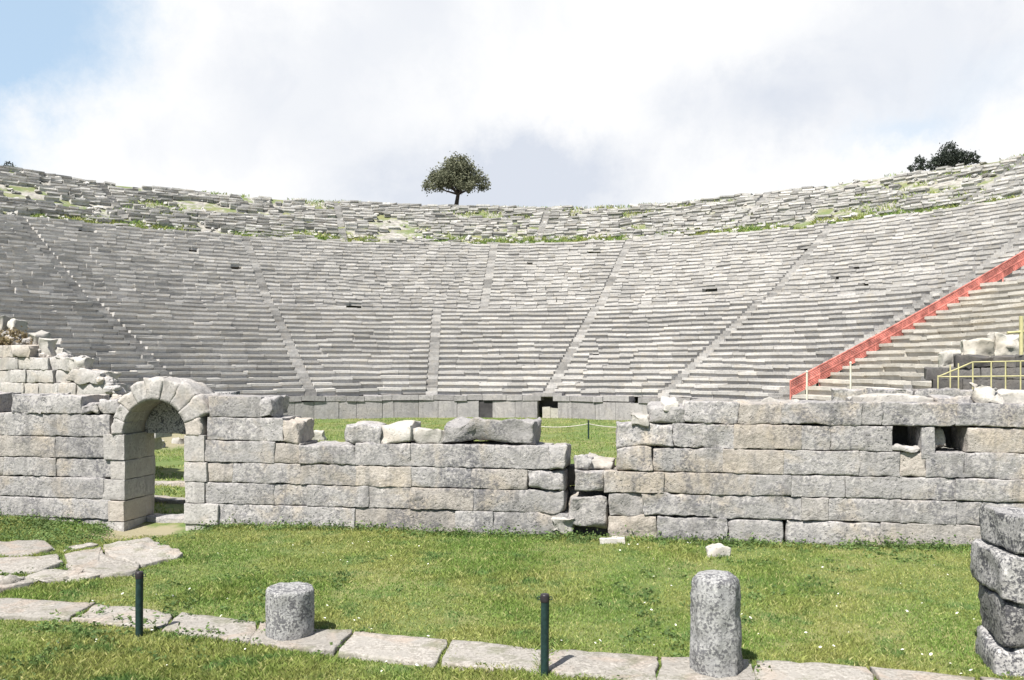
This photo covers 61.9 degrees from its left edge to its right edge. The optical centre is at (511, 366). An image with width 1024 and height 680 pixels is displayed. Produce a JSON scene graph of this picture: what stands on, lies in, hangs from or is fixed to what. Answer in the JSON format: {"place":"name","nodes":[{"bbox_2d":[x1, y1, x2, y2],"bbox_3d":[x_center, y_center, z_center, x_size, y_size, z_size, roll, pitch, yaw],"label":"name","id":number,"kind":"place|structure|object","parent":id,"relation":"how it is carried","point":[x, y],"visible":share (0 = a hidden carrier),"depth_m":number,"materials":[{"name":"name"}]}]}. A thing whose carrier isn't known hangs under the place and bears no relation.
{"place":"outdoors","nodes":[
{"label":"outdoors","id":0,"kind":"place"},
{"bbox_2d":[0,161,1023,679],"bbox_3d":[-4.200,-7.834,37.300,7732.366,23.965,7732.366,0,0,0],"label":"ground","id":1,"kind":"structure","parent":0,"point":[150,529],"depth_m":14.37,"materials":[{"name":"green plant"}]},
{"bbox_2d":[3,161,13,166],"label":"crest shrub","id":2,"kind":"object","parent":1,"relation":"on","point":[8,162],"visible":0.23,"depth_m":85.44,"materials":[{"name":"green plant"}]},
{"bbox_2d":[0,574,24,584],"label":"rubble stone","id":3,"kind":"object","parent":1,"relation":"on","point":[7,579],"visible":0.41,"depth_m":12.93,"materials":[{"name":"white stone"}]},
{"bbox_2d":[0,575,33,592],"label":"paving stone","id":4,"kind":"object","parent":1,"relation":"on","point":[25,582],"visible":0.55,"depth_m":12.90,"materials":[{"name":"white stone"}]},
{"bbox_2d":[0,540,53,556],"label":"paving stone","id":5,"kind":"object","parent":1,"relation":"on","point":[18,548],"visible":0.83,"depth_m":15.84,"materials":[{"name":"white stone"}]},
{"bbox_2d":[0,554,62,573],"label":"paving stone","id":6,"kind":"object","parent":1,"relation":"on","point":[11,565],"visible":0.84,"depth_m":14.53,"materials":[{"name":"white stone"}]},
{"bbox_2d":[25,576,54,582],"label":"rubble stone","id":7,"kind":"object","parent":1,"relation":"on","point":[29,578],"visible":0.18,"depth_m":13.32,"materials":[{"name":"white stone"}]},
{"bbox_2d":[0,598,95,621],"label":"kerb stone","id":8,"kind":"object","parent":1,"relation":"on","point":[25,609],"visible":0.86,"depth_m":11.79,"materials":[{"name":"grey stone"}]},
{"bbox_2d":[37,569,83,583],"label":"rubble stone","id":9,"kind":"object","parent":1,"relation":"on","point":[60,578],"visible":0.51,"depth_m":13.36,"materials":[{"name":"white stone"}]},
{"bbox_2d":[27,569,101,581],"bbox_3d":[-7.261,3.500,13.709,1.199,0.360,0.749,0,0,29],"label":"paving stone","id":10,"kind":"object","parent":1,"relation":"on","point":[56,572],"visible":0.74,"depth_m":13.74,"materials":[{"name":"white stone"}]},
{"bbox_2d":[64,543,98,550],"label":"paving stone","id":11,"kind":"object","parent":1,"relation":"on","point":[87,545],"visible":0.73,"depth_m":16.19,"materials":[{"name":"white stone"}]},
{"bbox_2d":[0,344,171,449],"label":"retaining wall","id":12,"kind":"structure","parent":1,"relation":"on","point":[23,369],"depth_m":26.64,"materials":[{"name":"stone"}]},
{"bbox_2d":[0,315,16,331],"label":"crest stone","id":13,"kind":"object","parent":12,"relation":"on","point":[4,319],"visible":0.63,"depth_m":27.82,"materials":[{"name":"grey stone"}]},
{"bbox_2d":[0,325,34,344],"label":"dry weed","id":14,"kind":"object","parent":12,"relation":"on","point":[4,339],"visible":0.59,"depth_m":27.43,"materials":[{"name":"brown plant"}]},
{"bbox_2d":[7,318,27,333],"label":"crest stone","id":15,"kind":"object","parent":12,"relation":"on","point":[14,323],"visible":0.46,"depth_m":27.81,"materials":[{"name":"grey stone"}]},
{"bbox_2d":[29,330,50,344],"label":"crest stone","id":16,"kind":"object","parent":12,"relation":"on","point":[36,336],"visible":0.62,"depth_m":27.27,"materials":[{"name":"grey stone"}]},
{"bbox_2d":[38,338,57,356],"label":"crest stone","id":17,"kind":"object","parent":12,"relation":"on","point":[47,346],"visible":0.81,"depth_m":27.00,"materials":[{"name":"grey stone"}]},
{"bbox_2d":[0,331,125,398],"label":"rubble","id":18,"kind":"object","parent":12,"relation":"on","point":[115,391],"visible":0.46,"depth_m":26.02,"materials":[{"name":"stone"}]},
{"bbox_2d":[55,347,73,355],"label":"crest stone","id":19,"kind":"object","parent":12,"relation":"on","point":[59,350],"visible":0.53,"depth_m":26.86,"materials":[{"name":"grey stone"}]},
{"bbox_2d":[69,357,94,369],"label":"crest stone","id":20,"kind":"object","parent":12,"relation":"on","point":[84,362],"visible":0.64,"depth_m":26.22,"materials":[{"name":"grey stone"}]},
{"bbox_2d":[88,371,121,383],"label":"crest stone","id":21,"kind":"object","parent":12,"relation":"on","point":[115,375],"visible":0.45,"depth_m":26.17,"materials":[{"name":"grey stone"}]},
{"bbox_2d":[64,547,139,578],"bbox_3d":[-7.144,3.477,14.624,0.964,0.367,2.439,0,0,-44],"label":"paving stone","id":22,"kind":"object","parent":1,"relation":"on","point":[96,560],"visible":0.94,"depth_m":14.46,"materials":[{"name":"white stone"}]},
{"bbox_2d":[71,604,172,629],"bbox_3d":[-5.205,3.516,11.498,1.661,0.358,0.742,0,0,17],"label":"kerb stone","id":23,"kind":"object","parent":1,"relation":"on","point":[90,616],"visible":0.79,"depth_m":11.43,"materials":[{"name":"grey stone"}]},
{"bbox_2d":[132,571,145,636],"bbox_3d":[-4.688,3.040,10.732,0.148,0.940,0.099,0,0,33],"label":"rope post","id":24,"kind":"object","parent":1,"relation":"on","point":[139,576],"visible":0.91,"depth_m":10.70,"materials":[{"name":"metal"}]},
{"bbox_2d":[103,537,182,567],"bbox_3d":[-6.802,3.465,15.531,1.079,0.370,2.342,0,0,-40],"label":"paving stone","id":25,"kind":"object","parent":1,"relation":"on","point":[144,552],"visible":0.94,"depth_m":15.32,"materials":[{"name":"white stone"}]},
{"bbox_2d":[154,495,185,503],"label":"stone sill","id":26,"kind":"structure","parent":1,"relation":"on","point":[169,499],"depth_m":21.31,"materials":[{"name":"grey stone"}]},
{"bbox_2d":[155,481,184,486],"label":"stone sill","id":27,"kind":"structure","parent":1,"relation":"on","point":[181,483],"depth_m":24.29,"materials":[{"name":"grey stone"}]},
{"bbox_2d":[171,437,183,443],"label":"orchestra stone","id":28,"kind":"object","parent":1,"relation":"on","point":[177,440],"visible":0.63,"depth_m":37.91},
{"bbox_2d":[162,612,256,644],"bbox_3d":[-3.863,3.515,11.032,1.648,0.360,0.715,0,0,21],"label":"kerb stone","id":29,"kind":"object","parent":1,"relation":"on","point":[237,629],"visible":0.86,"depth_m":10.99,"materials":[{"name":"grey stone"}]},
{"bbox_2d":[0,376,573,536],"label":"ruined wall","id":30,"kind":"structure","parent":1,"relation":"on","point":[88,458],"depth_m":18.28,"materials":[{"name":"stone"}]},
{"bbox_2d":[344,421,386,443],"bbox_3d":[-3.056,1.423,18.198,0.853,0.516,0.879,0,0,11],"label":"stone block","id":31,"kind":"object","parent":30,"relation":"on","point":[363,431],"depth_m":17.82,"materials":[{"name":"stone"}]},
{"bbox_2d":[381,420,420,443],"bbox_3d":[-2.336,1.378,18.058,0.709,0.509,0.872,0,0,11],"label":"stone block","id":32,"kind":"object","parent":30,"relation":"on","point":[398,431],"depth_m":17.69,"materials":[{"name":"grey stone"}]},
{"bbox_2d":[413,427,446,443],"bbox_3d":[-1.658,1.449,17.824,0.766,0.386,0.573,0,0,14],"label":"stone block","id":33,"kind":"object","parent":30,"relation":"on","point":[421,435],"depth_m":17.58,"materials":[{"name":"grey stone"}]},
{"bbox_2d":[442,416,541,444],"bbox_3d":[-0.408,1.335,17.759,1.993,0.626,0.986,0,0,11],"label":"stone block","id":34,"kind":"object","parent":30,"relation":"on","point":[465,429],"depth_m":17.34,"materials":[{"name":"stone"}]},
{"bbox_2d":[250,622,351,655],"bbox_3d":[-2.711,3.514,10.632,1.467,0.361,0.800,0,0,16],"label":"kerb stone","id":35,"kind":"object","parent":1,"relation":"on","point":[321,639],"visible":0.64,"depth_m":10.42,"materials":[{"name":"grey stone"}]},
{"bbox_2d":[265,582,314,640],"bbox_3d":[-2.794,3.106,10.747,0.620,0.677,0.622,0,0,0],"label":"column stub","id":36,"kind":"object","parent":35,"relation":"on","point":[290,610],"depth_m":10.50,"materials":[{"name":"grey stone"}]},
{"bbox_2d":[312,430,326,440],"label":"orchestra stone","id":37,"kind":"object","parent":1,"relation":"on","point":[320,434],"visible":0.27,"depth_m":39.73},
{"bbox_2d":[153,416,628,513],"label":"grass","id":38,"kind":"structure","parent":1,"relation":"on","point":[343,439],"depth_m":40.09,"materials":[{"name":"green plant"}]},
{"bbox_2d":[338,632,447,667],"bbox_3d":[-1.442,3.514,10.238,1.392,0.361,0.845,0,0,15],"label":"kerb stone","id":39,"kind":"object","parent":1,"relation":"on","point":[403,650],"visible":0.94,"depth_m":10.14,"materials":[{"name":"grey stone"}]},
{"bbox_2d":[421,151,490,204],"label":"lone tree","id":40,"kind":"object","parent":1,"relation":"on","point":[460,174],"visible":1,"depth_m":103.49,"materials":[{"name":"green plant"}]},
{"bbox_2d":[442,640,540,675],"bbox_3d":[-0.220,3.513,9.907,1.282,0.363,0.862,0,0,14],"label":"kerb stone","id":41,"kind":"object","parent":1,"relation":"on","point":[468,654],"visible":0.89,"depth_m":9.88,"materials":[{"name":"grey stone"}]},
{"bbox_2d":[0,155,1023,420],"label":"stone theatre","id":42,"kind":"structure","parent":1,"relation":"on","point":[586,329],"depth_m":65.66,"materials":[{"name":"stone"}]},
{"bbox_2d":[4,157,1013,244],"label":"rubble","id":43,"kind":"object","parent":42,"relation":"on","point":[97,210],"visible":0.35,"depth_m":84.86,"materials":[{"name":"stone"}]},
{"bbox_2d":[8,153,1023,252],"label":"hillside grass","id":44,"kind":"structure","parent":42,"relation":"on","point":[326,236],"depth_m":84.32,"materials":[{"name":"green plant"}]},
{"bbox_2d":[790,250,1023,399],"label":"safety barrier","id":45,"kind":"object","parent":42,"relation":"on","point":[1007,267],"visible":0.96,"depth_m":47.89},
{"bbox_2d":[0,506,1023,679],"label":"weeds","id":46,"kind":"object","parent":1,"relation":"on","point":[77,537],"visible":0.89,"depth_m":15.62,"materials":[{"name":"green plant"}]},
{"bbox_2d":[42,541,1021,677],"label":"daisies","id":47,"kind":"object","parent":1,"relation":"on","point":[599,639],"visible":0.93,"depth_m":11.11,"materials":[{"name":"white plant"}]},
{"bbox_2d":[537,593,552,676],"bbox_3d":[0.359,3.006,9.361,0.148,1.040,0.099,0,0,33],"label":"rope post","id":48,"kind":"object","parent":1,"relation":"on","point":[544,599],"visible":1,"depth_m":9.32,"materials":[{"name":"metal"}]},
{"bbox_2d":[551,510,574,534],"bbox_3d":[1.063,3.113,17.230,0.605,0.464,0.606,0,0,0],"label":"fallen block","id":49,"kind":"object","parent":1,"relation":"on","point":[561,524],"depth_m":17.00,"materials":[{"name":"white stone"}]},
{"bbox_2d":[549,649,658,679],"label":"kerb stone","id":50,"kind":"object","parent":1,"relation":"on","point":[572,663],"visible":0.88,"depth_m":9.57,"materials":[{"name":"grey stone"}]},
{"bbox_2d":[599,536,624,543],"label":"grass stone","id":51,"kind":"object","parent":1,"relation":"on","point":[614,539],"visible":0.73,"depth_m":16.40,"materials":[{"name":"white stone"}]},
{"bbox_2d":[657,657,757,679],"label":"kerb stone","id":52,"kind":"object","parent":1,"relation":"on","point":[675,668],"visible":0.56,"depth_m":9.31,"materials":[{"name":"grey stone"}]},
{"bbox_2d":[689,570,743,677],"bbox_3d":[2.259,2.867,9.445,0.560,1.195,0.569,0,0,29],"label":"column stub","id":53,"kind":"object","parent":52,"relation":"on","point":[715,631],"depth_m":9.23,"materials":[{"name":"grey stone"}]},
{"bbox_2d":[565,399,1023,546],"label":"ruined wall","id":54,"kind":"structure","parent":1,"relation":"on","point":[828,472],"depth_m":16.18,"materials":[{"name":"stone"}]},
{"bbox_2d":[573,454,593,469],"bbox_3d":[1.470,1.944,17.340,0.412,0.390,0.638,0,0,14],"label":"fallen block","id":55,"kind":"object","parent":54,"relation":"on","point":[583,461],"depth_m":17.06,"materials":[{"name":"stone"}]},
{"bbox_2d":[567,491,608,528],"bbox_3d":[1.545,2.876,17.354,0.929,0.750,0.868,0,0,0],"label":"fallen block","id":56,"kind":"object","parent":54,"relation":"on","point":[585,509],"depth_m":16.98,"materials":[{"name":"stone"}]},
{"bbox_2d":[588,452,615,469],"bbox_3d":[1.789,1.936,17.356,0.612,0.346,0.625,0,0,12],"label":"fallen block","id":57,"kind":"object","parent":54,"relation":"on","point":[603,463],"depth_m":17.14,"materials":[{"name":"grey stone"}]},
{"bbox_2d":[630,412,649,426],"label":"wall stone","id":58,"kind":"object","parent":54,"relation":"on","point":[641,419],"visible":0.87,"depth_m":16.76,"materials":[{"name":"grey stone"}]},
{"bbox_2d":[660,396,678,411],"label":"wall stone","id":59,"kind":"object","parent":54,"relation":"on","point":[668,402],"visible":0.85,"depth_m":16.73,"materials":[{"name":"grey stone"}]},
{"bbox_2d":[733,397,799,402],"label":"wall stone","id":60,"kind":"object","parent":54,"relation":"on","point":[768,399],"visible":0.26,"depth_m":16.64,"materials":[{"name":"grey stone"}]},
{"bbox_2d":[845,393,933,401],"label":"wall stone","id":61,"kind":"object","parent":54,"relation":"on","point":[885,397],"visible":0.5,"depth_m":16.21,"materials":[{"name":"grey stone"}]},
{"bbox_2d":[927,394,974,402],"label":"wall stone","id":62,"kind":"object","parent":54,"relation":"on","point":[951,399],"visible":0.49,"depth_m":16.03,"materials":[{"name":"stone"}]},
{"bbox_2d":[969,382,1004,403],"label":"wall stone","id":63,"kind":"object","parent":54,"relation":"on","point":[983,394],"visible":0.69,"depth_m":15.77,"materials":[{"name":"grey stone"}]},
{"bbox_2d":[997,389,1023,403],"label":"wall stone","id":64,"kind":"object","parent":54,"relation":"on","point":[1013,396],"visible":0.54,"depth_m":15.85,"materials":[{"name":"grey stone"}]},
{"bbox_2d":[806,370,807,399],"bbox_3d":[10.541,0.897,30.500,0.092,1.553,0.092,0,0,9],"label":"marker pole","id":65,"kind":"object","parent":1,"relation":"on","point":[806,384],"visible":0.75,"depth_m":30.47,"materials":[{"name":"metal"}]},
{"bbox_2d":[754,660,873,679],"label":"kerb stone","id":66,"kind":"object","parent":1,"relation":"on","point":[785,670],"visible":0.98,"depth_m":9.36,"materials":[{"name":"grey stone"}]},
{"bbox_2d":[849,361,851,388],"bbox_3d":[11.904,0.731,30.000,0.092,1.850,0.092,0,0,9],"label":"marker pole","id":67,"kind":"object","parent":1,"relation":"on","point":[850,362],"visible":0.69,"depth_m":29.97,"materials":[{"name":"metal"}]},
{"bbox_2d":[907,154,926,171],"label":"crest shrub","id":68,"kind":"object","parent":1,"relation":"on","point":[919,160],"visible":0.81,"depth_m":86.52,"materials":[{"name":"green plant"}]},
{"bbox_2d":[826,387,1010,448],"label":"retaining wall","id":69,"kind":"structure","parent":1,"relation":"on","point":[838,394],"depth_m":28.60,"materials":[{"name":"stone"}]},
{"bbox_2d":[937,360,1023,389],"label":"metal railing","id":70,"kind":"object","parent":69,"relation":"on","point":[973,376],"visible":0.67,"depth_m":28.25,"materials":[{"name":"yellow metal"}]},
{"bbox_2d":[870,666,975,679],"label":"kerb stone","id":71,"kind":"object","parent":1,"relation":"on","point":[879,673],"visible":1,"depth_m":9.26,"materials":[{"name":"grey stone"}]},
{"bbox_2d":[923,140,981,170],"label":"crest shrub","id":72,"kind":"object","parent":1,"relation":"on","point":[953,157],"visible":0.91,"depth_m":84.42,"materials":[{"name":"green plant"}]},
{"bbox_2d":[924,354,1023,389],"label":"retaining wall","id":73,"kind":"structure","parent":1,"relation":"on","point":[980,369],"depth_m":30.53,"materials":[{"name":"stone"}]},
{"bbox_2d":[938,350,962,366],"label":"crest stone","id":74,"kind":"object","parent":73,"relation":"on","point":[945,358],"visible":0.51,"depth_m":31.26,"materials":[{"name":"stone"}]},
{"bbox_2d":[960,338,994,356],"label":"crest stone","id":75,"kind":"object","parent":73,"relation":"on","point":[982,346],"visible":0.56,"depth_m":31.53,"materials":[{"name":"stone"}]},
{"bbox_2d":[987,332,1018,355],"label":"crest stone","id":76,"kind":"object","parent":73,"relation":"on","point":[1006,344],"visible":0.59,"depth_m":31.61,"materials":[{"name":"stone"}]},
{"bbox_2d":[1006,316,1023,354],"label":"scaffold post","id":77,"kind":"object","parent":73,"relation":"on","point":[1021,335],"visible":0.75,"depth_m":30.36,"materials":[{"name":"yellow metal"}]},
{"bbox_2d":[980,677,1003,679],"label":"kerb stone","id":78,"kind":"object","parent":1,"relation":"on","point":[986,678],"visible":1,"depth_m":9.16,"materials":[{"name":"grey stone"}]},
{"bbox_2d":[970,504,1023,677],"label":"stone pier","id":79,"kind":"structure","parent":1,"relation":"on","point":[997,561],"depth_m":9.53,"materials":[{"name":"grey stone"}]},
{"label":"rope post","id":80,"kind":"object","parent":1,"relation":"on","visible":0},
{"bbox_2d":[541,424,615,427],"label":"barrier rope","id":81,"kind":"object","parent":80,"relation":"attached to","point":[578,425],"visible":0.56,"depth_m":40.48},
{"bbox_2d":[0,0,1023,208],"label":"sky","id":82,"kind":"structure","parent":0,"point":[587,104],"materials":[{"name":"white"}]}
]}

